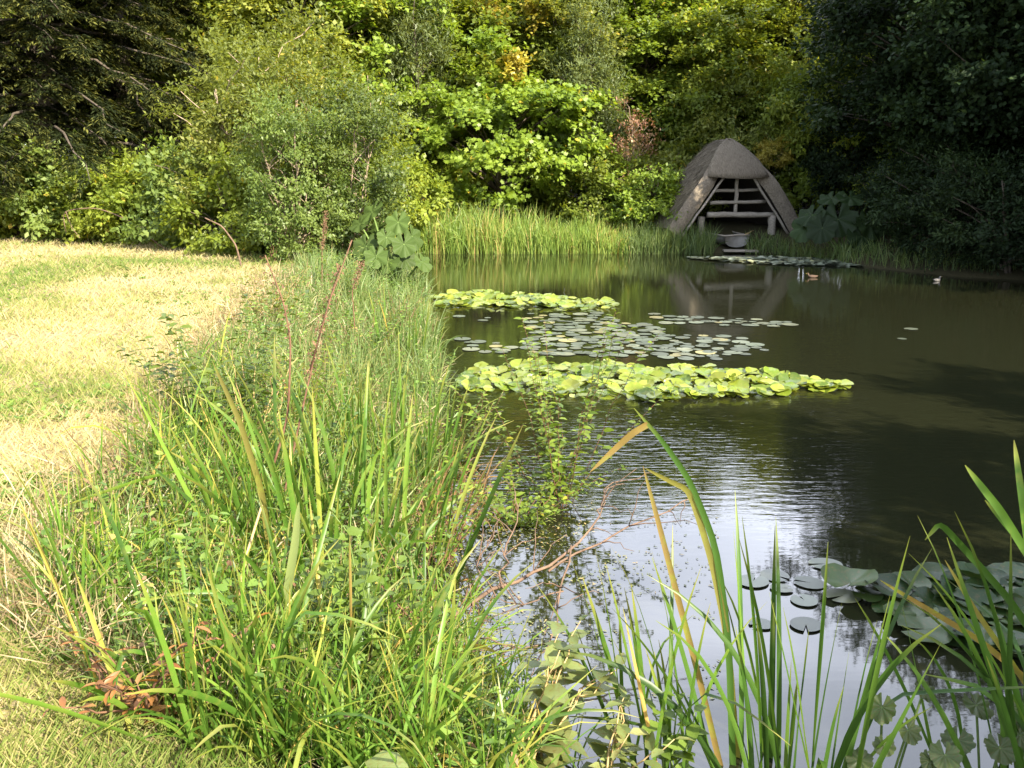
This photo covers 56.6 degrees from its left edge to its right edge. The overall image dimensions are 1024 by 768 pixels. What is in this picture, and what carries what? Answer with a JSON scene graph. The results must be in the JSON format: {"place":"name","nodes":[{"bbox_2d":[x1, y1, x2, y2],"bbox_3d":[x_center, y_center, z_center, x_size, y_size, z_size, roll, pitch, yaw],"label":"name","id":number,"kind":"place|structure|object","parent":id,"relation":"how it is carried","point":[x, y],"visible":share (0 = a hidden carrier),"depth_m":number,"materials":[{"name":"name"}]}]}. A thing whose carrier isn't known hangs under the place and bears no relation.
{"place":"outdoors","nodes":[
{"label":"outdoors","id":0,"kind":"place"},
{"bbox_2d":[0,159,1023,767],"bbox_3d":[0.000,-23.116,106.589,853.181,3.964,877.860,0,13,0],"label":"ground","id":1,"kind":"structure","parent":0,"point":[728,227],"depth_m":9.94,"materials":[{"name":"plant"}]},
{"bbox_2d":[0,123,87,239],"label":"bush","id":2,"kind":"object","parent":1,"relation":"on","point":[13,231],"visible":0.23,"depth_m":21.19,"materials":[{"name":"green plant"}]},
{"bbox_2d":[0,125,143,242],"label":"bush","id":3,"kind":"object","parent":1,"relation":"on","point":[37,224],"visible":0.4,"depth_m":20.88,"materials":[{"name":"green plant"}]},
{"bbox_2d":[29,143,167,244],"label":"bush","id":4,"kind":"object","parent":1,"relation":"on","point":[73,236],"visible":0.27,"depth_m":20.68,"materials":[{"name":"green plant"}]},
{"bbox_2d":[0,0,202,186],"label":"conifer tree","id":5,"kind":"object","parent":1,"relation":"on","point":[59,40],"visible":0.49,"depth_m":21.50,"materials":[{"name":"green plant"}]},
{"bbox_2d":[0,0,232,201],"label":"conifer tree","id":6,"kind":"object","parent":1,"relation":"on","point":[49,130],"visible":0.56,"depth_m":21.52,"materials":[{"name":"green plant"}]},
{"bbox_2d":[0,0,242,165],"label":"conifer tree","id":7,"kind":"object","parent":1,"relation":"on","point":[166,18],"visible":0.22,"depth_m":24.58,"materials":[{"name":"green plant"}]},
{"bbox_2d":[71,136,196,246],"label":"bush","id":8,"kind":"object","parent":1,"relation":"on","point":[121,198],"visible":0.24,"depth_m":20.31,"materials":[{"name":"green plant"}]},
{"bbox_2d":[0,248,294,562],"bbox_3d":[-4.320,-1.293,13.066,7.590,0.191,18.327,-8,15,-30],"label":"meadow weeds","id":9,"kind":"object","parent":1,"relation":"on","point":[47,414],"visible":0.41,"depth_m":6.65,"materials":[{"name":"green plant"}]},
{"bbox_2d":[43,611,268,726],"bbox_3d":[-1.213,0.957,3.077,0.732,0.466,0.591,0,13,0],"label":"dock","id":10,"kind":"object","parent":1,"relation":"on","point":[132,702],"visible":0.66,"depth_m":3.06,"materials":[{"name":"brown plant"}]},
{"bbox_2d":[124,511,227,616],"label":"weed","id":11,"kind":"object","parent":1,"relation":"on","point":[201,558],"visible":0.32,"depth_m":4.09,"materials":[{"name":"green plant"}]},
{"bbox_2d":[106,129,251,250],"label":"bush","id":12,"kind":"object","parent":1,"relation":"on","point":[158,191],"visible":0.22,"depth_m":18.91,"materials":[{"name":"green plant"}]},
{"bbox_2d":[117,290,308,450],"bbox_3d":[-1.892,-0.041,6.169,1.152,1.083,1.057,-11,17,-40],"label":"weed","id":13,"kind":"object","parent":1,"relation":"on","point":[195,370],"visible":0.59,"depth_m":6.14,"materials":[{"name":"green plant"}]},
{"bbox_2d":[83,0,375,141],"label":"woodland tree","id":14,"kind":"object","parent":1,"relation":"on","point":[173,35],"visible":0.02,"depth_m":26.88,"materials":[{"name":"green plant"}]},
{"bbox_2d":[0,464,465,767],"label":"reed clump","id":15,"kind":"object","parent":1,"relation":"on","point":[303,591],"visible":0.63,"depth_m":3.08,"materials":[{"name":"plant"}]},
{"bbox_2d":[155,140,317,258],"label":"bush","id":16,"kind":"object","parent":1,"relation":"on","point":[213,189],"visible":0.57,"depth_m":17.62,"materials":[{"name":"green plant"}]},
{"bbox_2d":[132,24,342,245],"bbox_3d":[-5.227,-4.716,18.908,3.714,4.503,3.982,8,15,30],"label":"shrub","id":17,"kind":"object","parent":1,"relation":"on","point":[223,111],"visible":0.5,"depth_m":18.35,"materials":[{"name":"green plant"}]},
{"bbox_2d":[188,349,302,452],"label":"weed","id":18,"kind":"object","parent":1,"relation":"on","point":[261,409],"visible":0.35,"depth_m":6.15,"materials":[{"name":"green plant"}]},
{"bbox_2d":[212,361,290,559],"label":"reed clump","id":19,"kind":"object","parent":1,"relation":"on","point":[252,462],"visible":0.88,"depth_m":4.68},
{"bbox_2d":[206,502,299,630],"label":"reed clump","id":20,"kind":"object","parent":1,"relation":"on","point":[292,559],"visible":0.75,"depth_m":3.75,"materials":[{"name":"green plant"}]},
{"bbox_2d":[161,0,370,182],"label":"shrub","id":21,"kind":"object","parent":1,"relation":"on","point":[213,41],"visible":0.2,"depth_m":21.63,"materials":[{"name":"green plant"}]},
{"bbox_2d":[227,266,312,328],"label":"weed","id":22,"kind":"object","parent":1,"relation":"on","point":[268,293],"visible":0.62,"depth_m":9.94,"materials":[{"name":"green plant"}]},
{"bbox_2d":[29,379,520,764],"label":"dead leaves","id":23,"kind":"object","parent":1,"relation":"on","point":[141,644],"visible":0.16,"depth_m":3.95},
{"bbox_2d":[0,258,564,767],"bbox_3d":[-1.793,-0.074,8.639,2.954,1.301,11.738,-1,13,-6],"label":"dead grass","id":24,"kind":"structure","parent":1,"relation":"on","point":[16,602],"depth_m":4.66,"materials":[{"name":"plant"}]},
{"bbox_2d":[201,561,365,691],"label":"weed","id":25,"kind":"object","parent":1,"relation":"on","point":[304,645],"visible":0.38,"depth_m":3.70,"materials":[{"name":"green plant"}]},
{"bbox_2d":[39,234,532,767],"bbox_3d":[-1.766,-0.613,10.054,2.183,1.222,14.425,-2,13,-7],"label":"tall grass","id":26,"kind":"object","parent":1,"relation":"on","point":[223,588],"visible":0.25,"depth_m":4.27,"materials":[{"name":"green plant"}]},
{"bbox_2d":[219,332,353,436],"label":"weed","id":27,"kind":"object","parent":1,"relation":"on","point":[315,380],"visible":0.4,"depth_m":6.99,"materials":[{"name":"green plant"}]},
{"bbox_2d":[54,334,522,615],"bbox_3d":[-1.000,0.520,4.933,2.107,1.565,2.103,0,13,0],"label":"reed clump","id":28,"kind":"object","parent":1,"relation":"on","point":[368,500],"visible":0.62,"depth_m":4.82,"materials":[{"name":"plant"}]},
{"bbox_2d":[179,0,401,162],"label":"woodland tree","id":29,"kind":"object","parent":1,"relation":"on","point":[242,6],"visible":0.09,"depth_m":26.18,"materials":[{"name":"green plant"}]},
{"bbox_2d":[226,80,361,262],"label":"shrub","id":30,"kind":"object","parent":1,"relation":"on","point":[289,195],"visible":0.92,"depth_m":16.39,"materials":[{"name":"green plant"}]},
{"bbox_2d":[6,231,587,767],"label":"bank grass","id":31,"kind":"structure","parent":1,"relation":"on","point":[364,301],"depth_m":8.22,"materials":[{"name":"plant"}]},
{"bbox_2d":[246,347,358,505],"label":"weed","id":32,"kind":"object","parent":1,"relation":"on","point":[335,424],"visible":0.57,"depth_m":5.83,"materials":[{"name":"green plant"}]},
{"bbox_2d":[0,310,622,767],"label":"bank sedge","id":33,"kind":"object","parent":1,"relation":"on","point":[358,756],"visible":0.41,"depth_m":3.59,"materials":[{"name":"plant"}]},
{"bbox_2d":[283,240,351,494],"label":"seed stalk","id":34,"kind":"object","parent":1,"relation":"on","point":[324,316],"visible":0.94,"depth_m":5.38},
{"bbox_2d":[260,68,427,264],"bbox_3d":[-3.204,-3.881,17.648,3.289,3.720,3.068,2,13,10],"label":"shrub","id":35,"kind":"object","parent":1,"relation":"on","point":[375,127],"visible":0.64,"depth_m":16.98,"materials":[{"name":"green plant"}]},
{"bbox_2d":[237,0,475,163],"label":"woodland tree","id":36,"kind":"object","parent":1,"relation":"on","point":[377,49],"visible":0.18,"depth_m":26.96,"materials":[{"name":"green plant"}]},
{"bbox_2d":[280,46,437,233],"bbox_3d":[-3.920,-5.600,22.767,4.328,4.895,4.037,-4,14,-16],"label":"shrub","id":37,"kind":"object","parent":1,"relation":"on","point":[385,137],"visible":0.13,"depth_m":22.27,"materials":[{"name":"green plant"}]},
{"bbox_2d":[80,489,638,767],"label":"reed clump","id":38,"kind":"object","parent":1,"relation":"on","point":[450,675],"visible":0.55,"depth_m":3.24,"materials":[{"name":"plant"}]},
{"bbox_2d":[310,506,422,701],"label":"bindweed","id":39,"kind":"object","parent":1,"relation":"on","point":[367,598],"visible":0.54,"depth_m":3.81,"materials":[{"name":"green plant"}]},
{"bbox_2d":[279,333,501,520],"bbox_3d":[-0.676,0.336,6.468,1.514,1.291,1.172,-11,17,-39],"label":"reed clump","id":40,"kind":"object","parent":1,"relation":"on","point":[430,450],"visible":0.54,"depth_m":6.50,"materials":[{"name":"plant"}]},
{"bbox_2d":[349,201,432,290],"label":"giant leaf plant","id":41,"kind":"object","parent":1,"relation":"on","point":[403,255],"visible":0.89,"depth_m":16.35,"materials":[{"name":"plant"}]},
{"bbox_2d":[349,127,456,243],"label":"bush","id":42,"kind":"object","parent":1,"relation":"on","point":[436,191],"visible":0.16,"depth_m":25.12,"materials":[{"name":"green plant"}]},
{"bbox_2d":[351,0,461,202],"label":"willow tree","id":43,"kind":"object","parent":1,"relation":"on","point":[404,34],"visible":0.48,"depth_m":26.82,"materials":[{"name":"green plant"}]},
{"bbox_2d":[369,286,446,369],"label":"reed clump","id":44,"kind":"object","parent":1,"relation":"on","point":[416,331],"visible":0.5,"depth_m":10.07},
{"bbox_2d":[360,514,470,622],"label":"weed","id":45,"kind":"object","parent":1,"relation":"on","point":[450,536],"visible":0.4,"depth_m":4.68,"materials":[{"name":"green plant"}]},
{"bbox_2d":[399,135,495,223],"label":"bush","id":46,"kind":"object","parent":1,"relation":"on","point":[455,175],"visible":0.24,"depth_m":27.27,"materials":[{"name":"green plant"}]},
{"bbox_2d":[400,470,494,563],"bbox_3d":[-0.432,0.880,5.667,0.581,0.592,0.513,5,14,20],"label":"willowherb","id":47,"kind":"object","parent":1,"relation":"on","point":[460,534],"visible":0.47,"depth_m":5.67,"materials":[{"name":"green plant"}]},
{"bbox_2d":[399,426,520,564],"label":"dead sedge","id":48,"kind":"object","parent":1,"relation":"on","point":[483,480],"visible":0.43,"depth_m":6.18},
{"bbox_2d":[404,388,525,467],"bbox_3d":[-0.391,0.434,7.405,1.001,0.691,0.649,-7,15,-28],"label":"willowherb","id":49,"kind":"object","parent":1,"relation":"on","point":[470,446],"visible":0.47,"depth_m":7.46,"materials":[{"name":"green plant"}]},
{"bbox_2d":[388,0,552,173],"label":"woodland tree","id":50,"kind":"object","parent":1,"relation":"on","point":[460,7],"visible":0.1,"depth_m":28.83,"materials":[{"name":"green plant"}]},
{"bbox_2d":[400,679,567,767],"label":"broadleaf weed","id":51,"kind":"object","parent":1,"relation":"on","point":[502,728],"visible":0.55,"depth_m":3.26,"materials":[{"name":"green plant"}]},
{"bbox_2d":[375,18,631,220],"bbox_3d":[-0.353,-7.499,28.600,7.934,6.301,7.529,-5,14,-22],"label":"sycamore tree","id":52,"kind":"object","parent":1,"relation":"on","point":[493,109],"visible":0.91,"depth_m":26.53,"materials":[{"name":"green plant"}]},
{"bbox_2d":[402,193,635,253],"bbox_3d":[0.099,-4.467,25.704,6.926,1.864,3.009,0,13,0],"label":"reed bed","id":53,"kind":"object","parent":1,"relation":"on","point":[486,233],"visible":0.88,"depth_m":25.27,"materials":[{"name":"plant"}]},
{"bbox_2d":[484,156,571,217],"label":"bush","id":54,"kind":"object","parent":1,"relation":"on","point":[539,199],"visible":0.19,"depth_m":29.09,"materials":[{"name":"green plant"}]},
{"bbox_2d":[419,0,653,176],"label":"woodland tree","id":55,"kind":"object","parent":1,"relation":"on","point":[553,33],"visible":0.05,"depth_m":29.71,"materials":[{"name":"green plant"}]},
{"bbox_2d":[460,0,635,203],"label":"woodland tree","id":56,"kind":"object","parent":1,"relation":"on","point":[497,7],"visible":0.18,"depth_m":29.12,"materials":[{"name":"green plant"}]},
{"bbox_2d":[508,614,626,767],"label":"broadleaf weed","id":57,"kind":"object","parent":1,"relation":"on","point":[548,693],"visible":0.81,"depth_m":3.56,"materials":[{"name":"green plant"}]},
{"bbox_2d":[439,468,699,680],"bbox_3d":[0.184,0.869,4.668,0.988,0.690,1.996,10,16,36],"label":"fallen branch","id":58,"kind":"object","parent":1,"relation":"on","point":[502,585],"visible":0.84,"depth_m":4.64,"materials":[{"name":"brown wood"}]},
{"bbox_2d":[483,0,675,204],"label":"woodland tree","id":59,"kind":"object","parent":1,"relation":"on","point":[555,10],"visible":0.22,"depth_m":29.13,"materials":[{"name":"green plant"}]},
{"bbox_2d":[531,0,638,214],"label":"willow tree","id":60,"kind":"object","parent":1,"relation":"on","point":[595,51],"visible":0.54,"depth_m":27.77,"materials":[{"name":"green plant"}]},
{"bbox_2d":[541,142,664,226],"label":"bush","id":61,"kind":"object","parent":1,"relation":"on","point":[592,183],"visible":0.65,"depth_m":26.74,"materials":[{"name":"green plant"}]},
{"bbox_2d":[605,91,665,220],"bbox_3d":[3.491,-6.234,26.778,1.740,3.906,2.098,0,13,0],"label":"russet sapling","id":62,"kind":"object","parent":1,"relation":"on","point":[619,145],"visible":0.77,"depth_m":26.52,"materials":[{"name":"brown plant"}]},
{"bbox_2d":[581,684,695,767],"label":"broadleaf weed","id":63,"kind":"object","parent":1,"relation":"on","point":[620,730],"visible":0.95,"depth_m":3.50,"materials":[{"name":"green plant"}]},
{"bbox_2d":[587,155,700,233],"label":"bush","id":64,"kind":"object","parent":1,"relation":"on","point":[643,212],"visible":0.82,"depth_m":26.07,"materials":[{"name":"green plant"}]},
{"bbox_2d":[548,0,753,166],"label":"woodland tree","id":65,"kind":"object","parent":1,"relation":"on","point":[648,31],"visible":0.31,"depth_m":29.04,"materials":[{"name":"green plant"}]},
{"bbox_2d":[531,527,790,767],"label":"reed clump","id":66,"kind":"object","parent":1,"relation":"on","point":[639,670],"visible":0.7,"depth_m":3.60,"materials":[{"name":"plant"}]},
{"bbox_2d":[593,127,728,223],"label":"bush","id":67,"kind":"object","parent":1,"relation":"on","point":[684,162],"visible":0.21,"depth_m":27.79,"materials":[{"name":"green plant"}]},
{"bbox_2d":[642,691,708,767],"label":"nettle","id":68,"kind":"object","parent":1,"relation":"on","point":[692,732],"visible":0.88,"depth_m":3.50,"materials":[{"name":"green plant"}]},
{"bbox_2d":[614,43,761,164],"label":"bush","id":69,"kind":"object","parent":1,"relation":"on","point":[669,138],"visible":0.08,"depth_m":29.28,"materials":[{"name":"green plant"}]},
{"bbox_2d":[621,0,803,173],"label":"woodland tree","id":70,"kind":"object","parent":1,"relation":"on","point":[704,44],"visible":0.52,"depth_m":28.58,"materials":[{"name":"green plant"}]},
{"bbox_2d":[653,138,797,237],"bbox_3d":[5.729,-5.389,27.471,4.086,3.284,3.940,-3,13,-13],"label":"thatched boathouse","id":71,"kind":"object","parent":1,"relation":"on","point":[740,179],"visible":0.77,"depth_m":25.99,"materials":[{"name":"plant"}]},
{"bbox_2d":[667,41,810,193],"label":"bush","id":72,"kind":"object","parent":1,"relation":"on","point":[705,122],"visible":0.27,"depth_m":28.45,"materials":[{"name":"green plant"}]},
{"bbox_2d":[676,0,850,200],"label":"woodland tree","id":73,"kind":"object","parent":1,"relation":"on","point":[801,24],"visible":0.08,"depth_m":30.04,"materials":[{"name":"green plant"}]},
{"bbox_2d":[748,134,795,168],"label":"bush","id":74,"kind":"object","parent":1,"relation":"on","point":[764,153],"visible":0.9,"depth_m":27.79,"materials":[{"name":"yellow plant"}]},
{"bbox_2d":[560,493,1023,767],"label":"reed clump","id":75,"kind":"object","parent":1,"relation":"on","point":[770,743],"visible":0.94,"depth_m":3.44,"materials":[{"name":"plant"}]},
{"bbox_2d":[735,26,877,216],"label":"bush","id":76,"kind":"object","parent":1,"relation":"on","point":[789,80],"visible":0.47,"depth_m":27.84,"materials":[{"name":"green plant"}]},
{"bbox_2d":[616,217,1023,271],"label":"shore sedge","id":77,"kind":"object","parent":1,"relation":"on","point":[646,243],"visible":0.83,"depth_m":25.05,"materials":[{"name":"green plant"}]},
{"bbox_2d":[789,187,904,253],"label":"giant leaf plant","id":78,"kind":"object","parent":1,"relation":"on","point":[820,225],"visible":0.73,"depth_m":23.26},
{"bbox_2d":[785,56,916,222],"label":"bush","id":79,"kind":"object","parent":1,"relation":"on","point":[825,163],"visible":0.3,"depth_m":26.95,"materials":[{"name":"green plant"}]},
{"bbox_2d":[825,61,940,220],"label":"bush","id":80,"kind":"object","parent":1,"relation":"on","point":[854,142],"visible":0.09,"depth_m":26.31,"materials":[{"name":"green plant"}]},
{"bbox_2d":[845,681,935,767],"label":"round leaf plant","id":81,"kind":"object","parent":1,"relation":"on","point":[885,713],"visible":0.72,"depth_m":3.54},
{"bbox_2d":[835,151,955,236],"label":"waterside bush","id":82,"kind":"object","parent":1,"relation":"on","point":[852,178],"visible":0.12,"depth_m":23.62,"materials":[{"name":"green plant"}]},
{"bbox_2d":[784,0,1023,242],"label":"dark tree","id":83,"kind":"object","parent":1,"relation":"on","point":[848,18],"visible":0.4,"depth_m":22.34,"materials":[{"name":"green plant"}]},
{"bbox_2d":[840,0,1023,216],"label":"dark tree","id":84,"kind":"object","parent":1,"relation":"on","point":[968,123],"visible":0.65,"depth_m":20.34,"materials":[{"name":"green plant"}]},
{"bbox_2d":[851,123,1023,263],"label":"waterside bush","id":85,"kind":"object","parent":1,"relation":"on","point":[924,144],"visible":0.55,"depth_m":21.03,"materials":[{"name":"green plant"}]},
{"bbox_2d":[856,511,1023,767],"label":"reed clump","id":86,"kind":"object","parent":1,"relation":"on","point":[1007,714],"visible":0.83,"depth_m":3.53,"materials":[{"name":"plant"}]},
{"bbox_2d":[880,441,1023,683],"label":"reed clump","id":87,"kind":"object","parent":1,"relation":"on","point":[998,511],"visible":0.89,"depth_m":3.73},
{"bbox_2d":[895,138,1023,275],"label":"waterside bush","id":88,"kind":"object","parent":1,"relation":"on","point":[948,162],"visible":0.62,"depth_m":19.89,"materials":[{"name":"green plant"}]},
{"bbox_2d":[898,150,1023,275],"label":"waterside bush","id":89,"kind":"object","parent":1,"relation":"on","point":[1006,250],"visible":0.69,"depth_m":19.32,"materials":[{"name":"green plant"}]},
{"bbox_2d":[920,692,1023,767],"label":"round leaf plant","id":90,"kind":"object","parent":1,"relation":"on","point":[1002,753],"visible":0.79,"depth_m":3.51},
{"bbox_2d":[961,0,1023,158],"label":"dark tree","id":91,"kind":"object","parent":1,"relation":"on","point":[1020,100],"visible":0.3,"depth_m":19.87,"materials":[{"name":"green plant"}]},
{"bbox_2d":[408,252,1023,767],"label":"pond water","id":92,"kind":"structure","parent":0,"point":[866,470],"depth_m":7.59,"materials":[{"name":"black liquid"}]},
{"bbox_2d":[337,505,509,658],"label":"reed clump","id":93,"kind":"object","parent":92,"relation":"in","point":[386,585],"visible":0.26,"depth_m":4.49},
{"bbox_2d":[430,289,499,307],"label":"water lily","id":94,"kind":"object","parent":92,"relation":"on","point":[469,299],"visible":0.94,"depth_m":16.45,"materials":[{"name":"green plant"}]},
{"bbox_2d":[376,442,626,532],"bbox_3d":[0.009,0.760,6.246,1.408,0.580,1.369,-10,16,-37],"label":"willow sapling","id":95,"kind":"object","parent":92,"relation":"in","point":[512,514],"visible":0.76,"depth_m":6.17,"materials":[{"name":"green plant"}]},
{"bbox_2d":[455,359,557,390],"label":"water lily","id":96,"kind":"object","parent":92,"relation":"on","point":[486,377],"visible":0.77,"depth_m":10.36,"materials":[{"name":"green plant"}]},
{"bbox_2d":[483,291,566,307],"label":"water lily","id":97,"kind":"object","parent":92,"relation":"on","point":[546,299],"visible":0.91,"depth_m":16.31,"materials":[{"name":"green plant"}]},
{"bbox_2d":[438,308,674,507],"bbox_3d":[0.294,0.201,6.591,1.532,1.511,1.100,-10,16,-36],"label":"willow sapling","id":98,"kind":"object","parent":92,"relation":"in","point":[555,467],"visible":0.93,"depth_m":6.45,"materials":[{"name":"green plant"}]},
{"bbox_2d":[441,448,720,714],"bbox_3d":[0.173,0.968,6.023,2.708,0.004,4.008,0,13,0],"label":"floating debris","id":99,"kind":"object","parent":92,"relation":"on","point":[587,572],"visible":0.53,"depth_m":5.62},
{"bbox_2d":[542,358,654,399],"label":"water lily","id":100,"kind":"object","parent":92,"relation":"on","point":[574,381],"visible":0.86,"depth_m":10.23,"materials":[{"name":"green plant"}]},
{"bbox_2d":[590,408,739,765],"bbox_3d":[0.613,0.818,3.753,0.655,1.430,0.122,7,15,27],"label":"reed clump","id":101,"kind":"object","parent":92,"relation":"in","point":[705,529],"visible":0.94,"depth_m":3.70,"materials":[{"name":"plant"}]},
{"bbox_2d":[632,363,725,400],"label":"water lily","id":102,"kind":"object","parent":92,"relation":"on","point":[675,378],"visible":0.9,"depth_m":10.03,"materials":[{"name":"green plant"}]},
{"bbox_2d":[708,366,800,397],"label":"water lily","id":103,"kind":"object","parent":92,"relation":"on","point":[771,381],"visible":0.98,"depth_m":10.05,"materials":[{"name":"green plant"}]},
{"bbox_2d":[686,255,871,266],"bbox_3d":[7.263,-2.992,23.105,5.999,0.103,2.039,3,13,14],"label":"lily raft","id":104,"kind":"object","parent":92,"relation":"on","point":[773,260],"visible":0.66,"depth_m":23.17,"materials":[{"name":"green plant"}]},
{"bbox_2d":[788,372,853,392],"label":"water lily","id":105,"kind":"object","parent":92,"relation":"on","point":[813,383],"visible":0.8,"depth_m":10.02,"materials":[{"name":"green plant"}]},
{"bbox_2d":[821,561,1023,653],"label":"water lily","id":106,"kind":"object","parent":92,"relation":"on","point":[923,590],"visible":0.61,"depth_m":5.07,"materials":[{"name":"green plant"}]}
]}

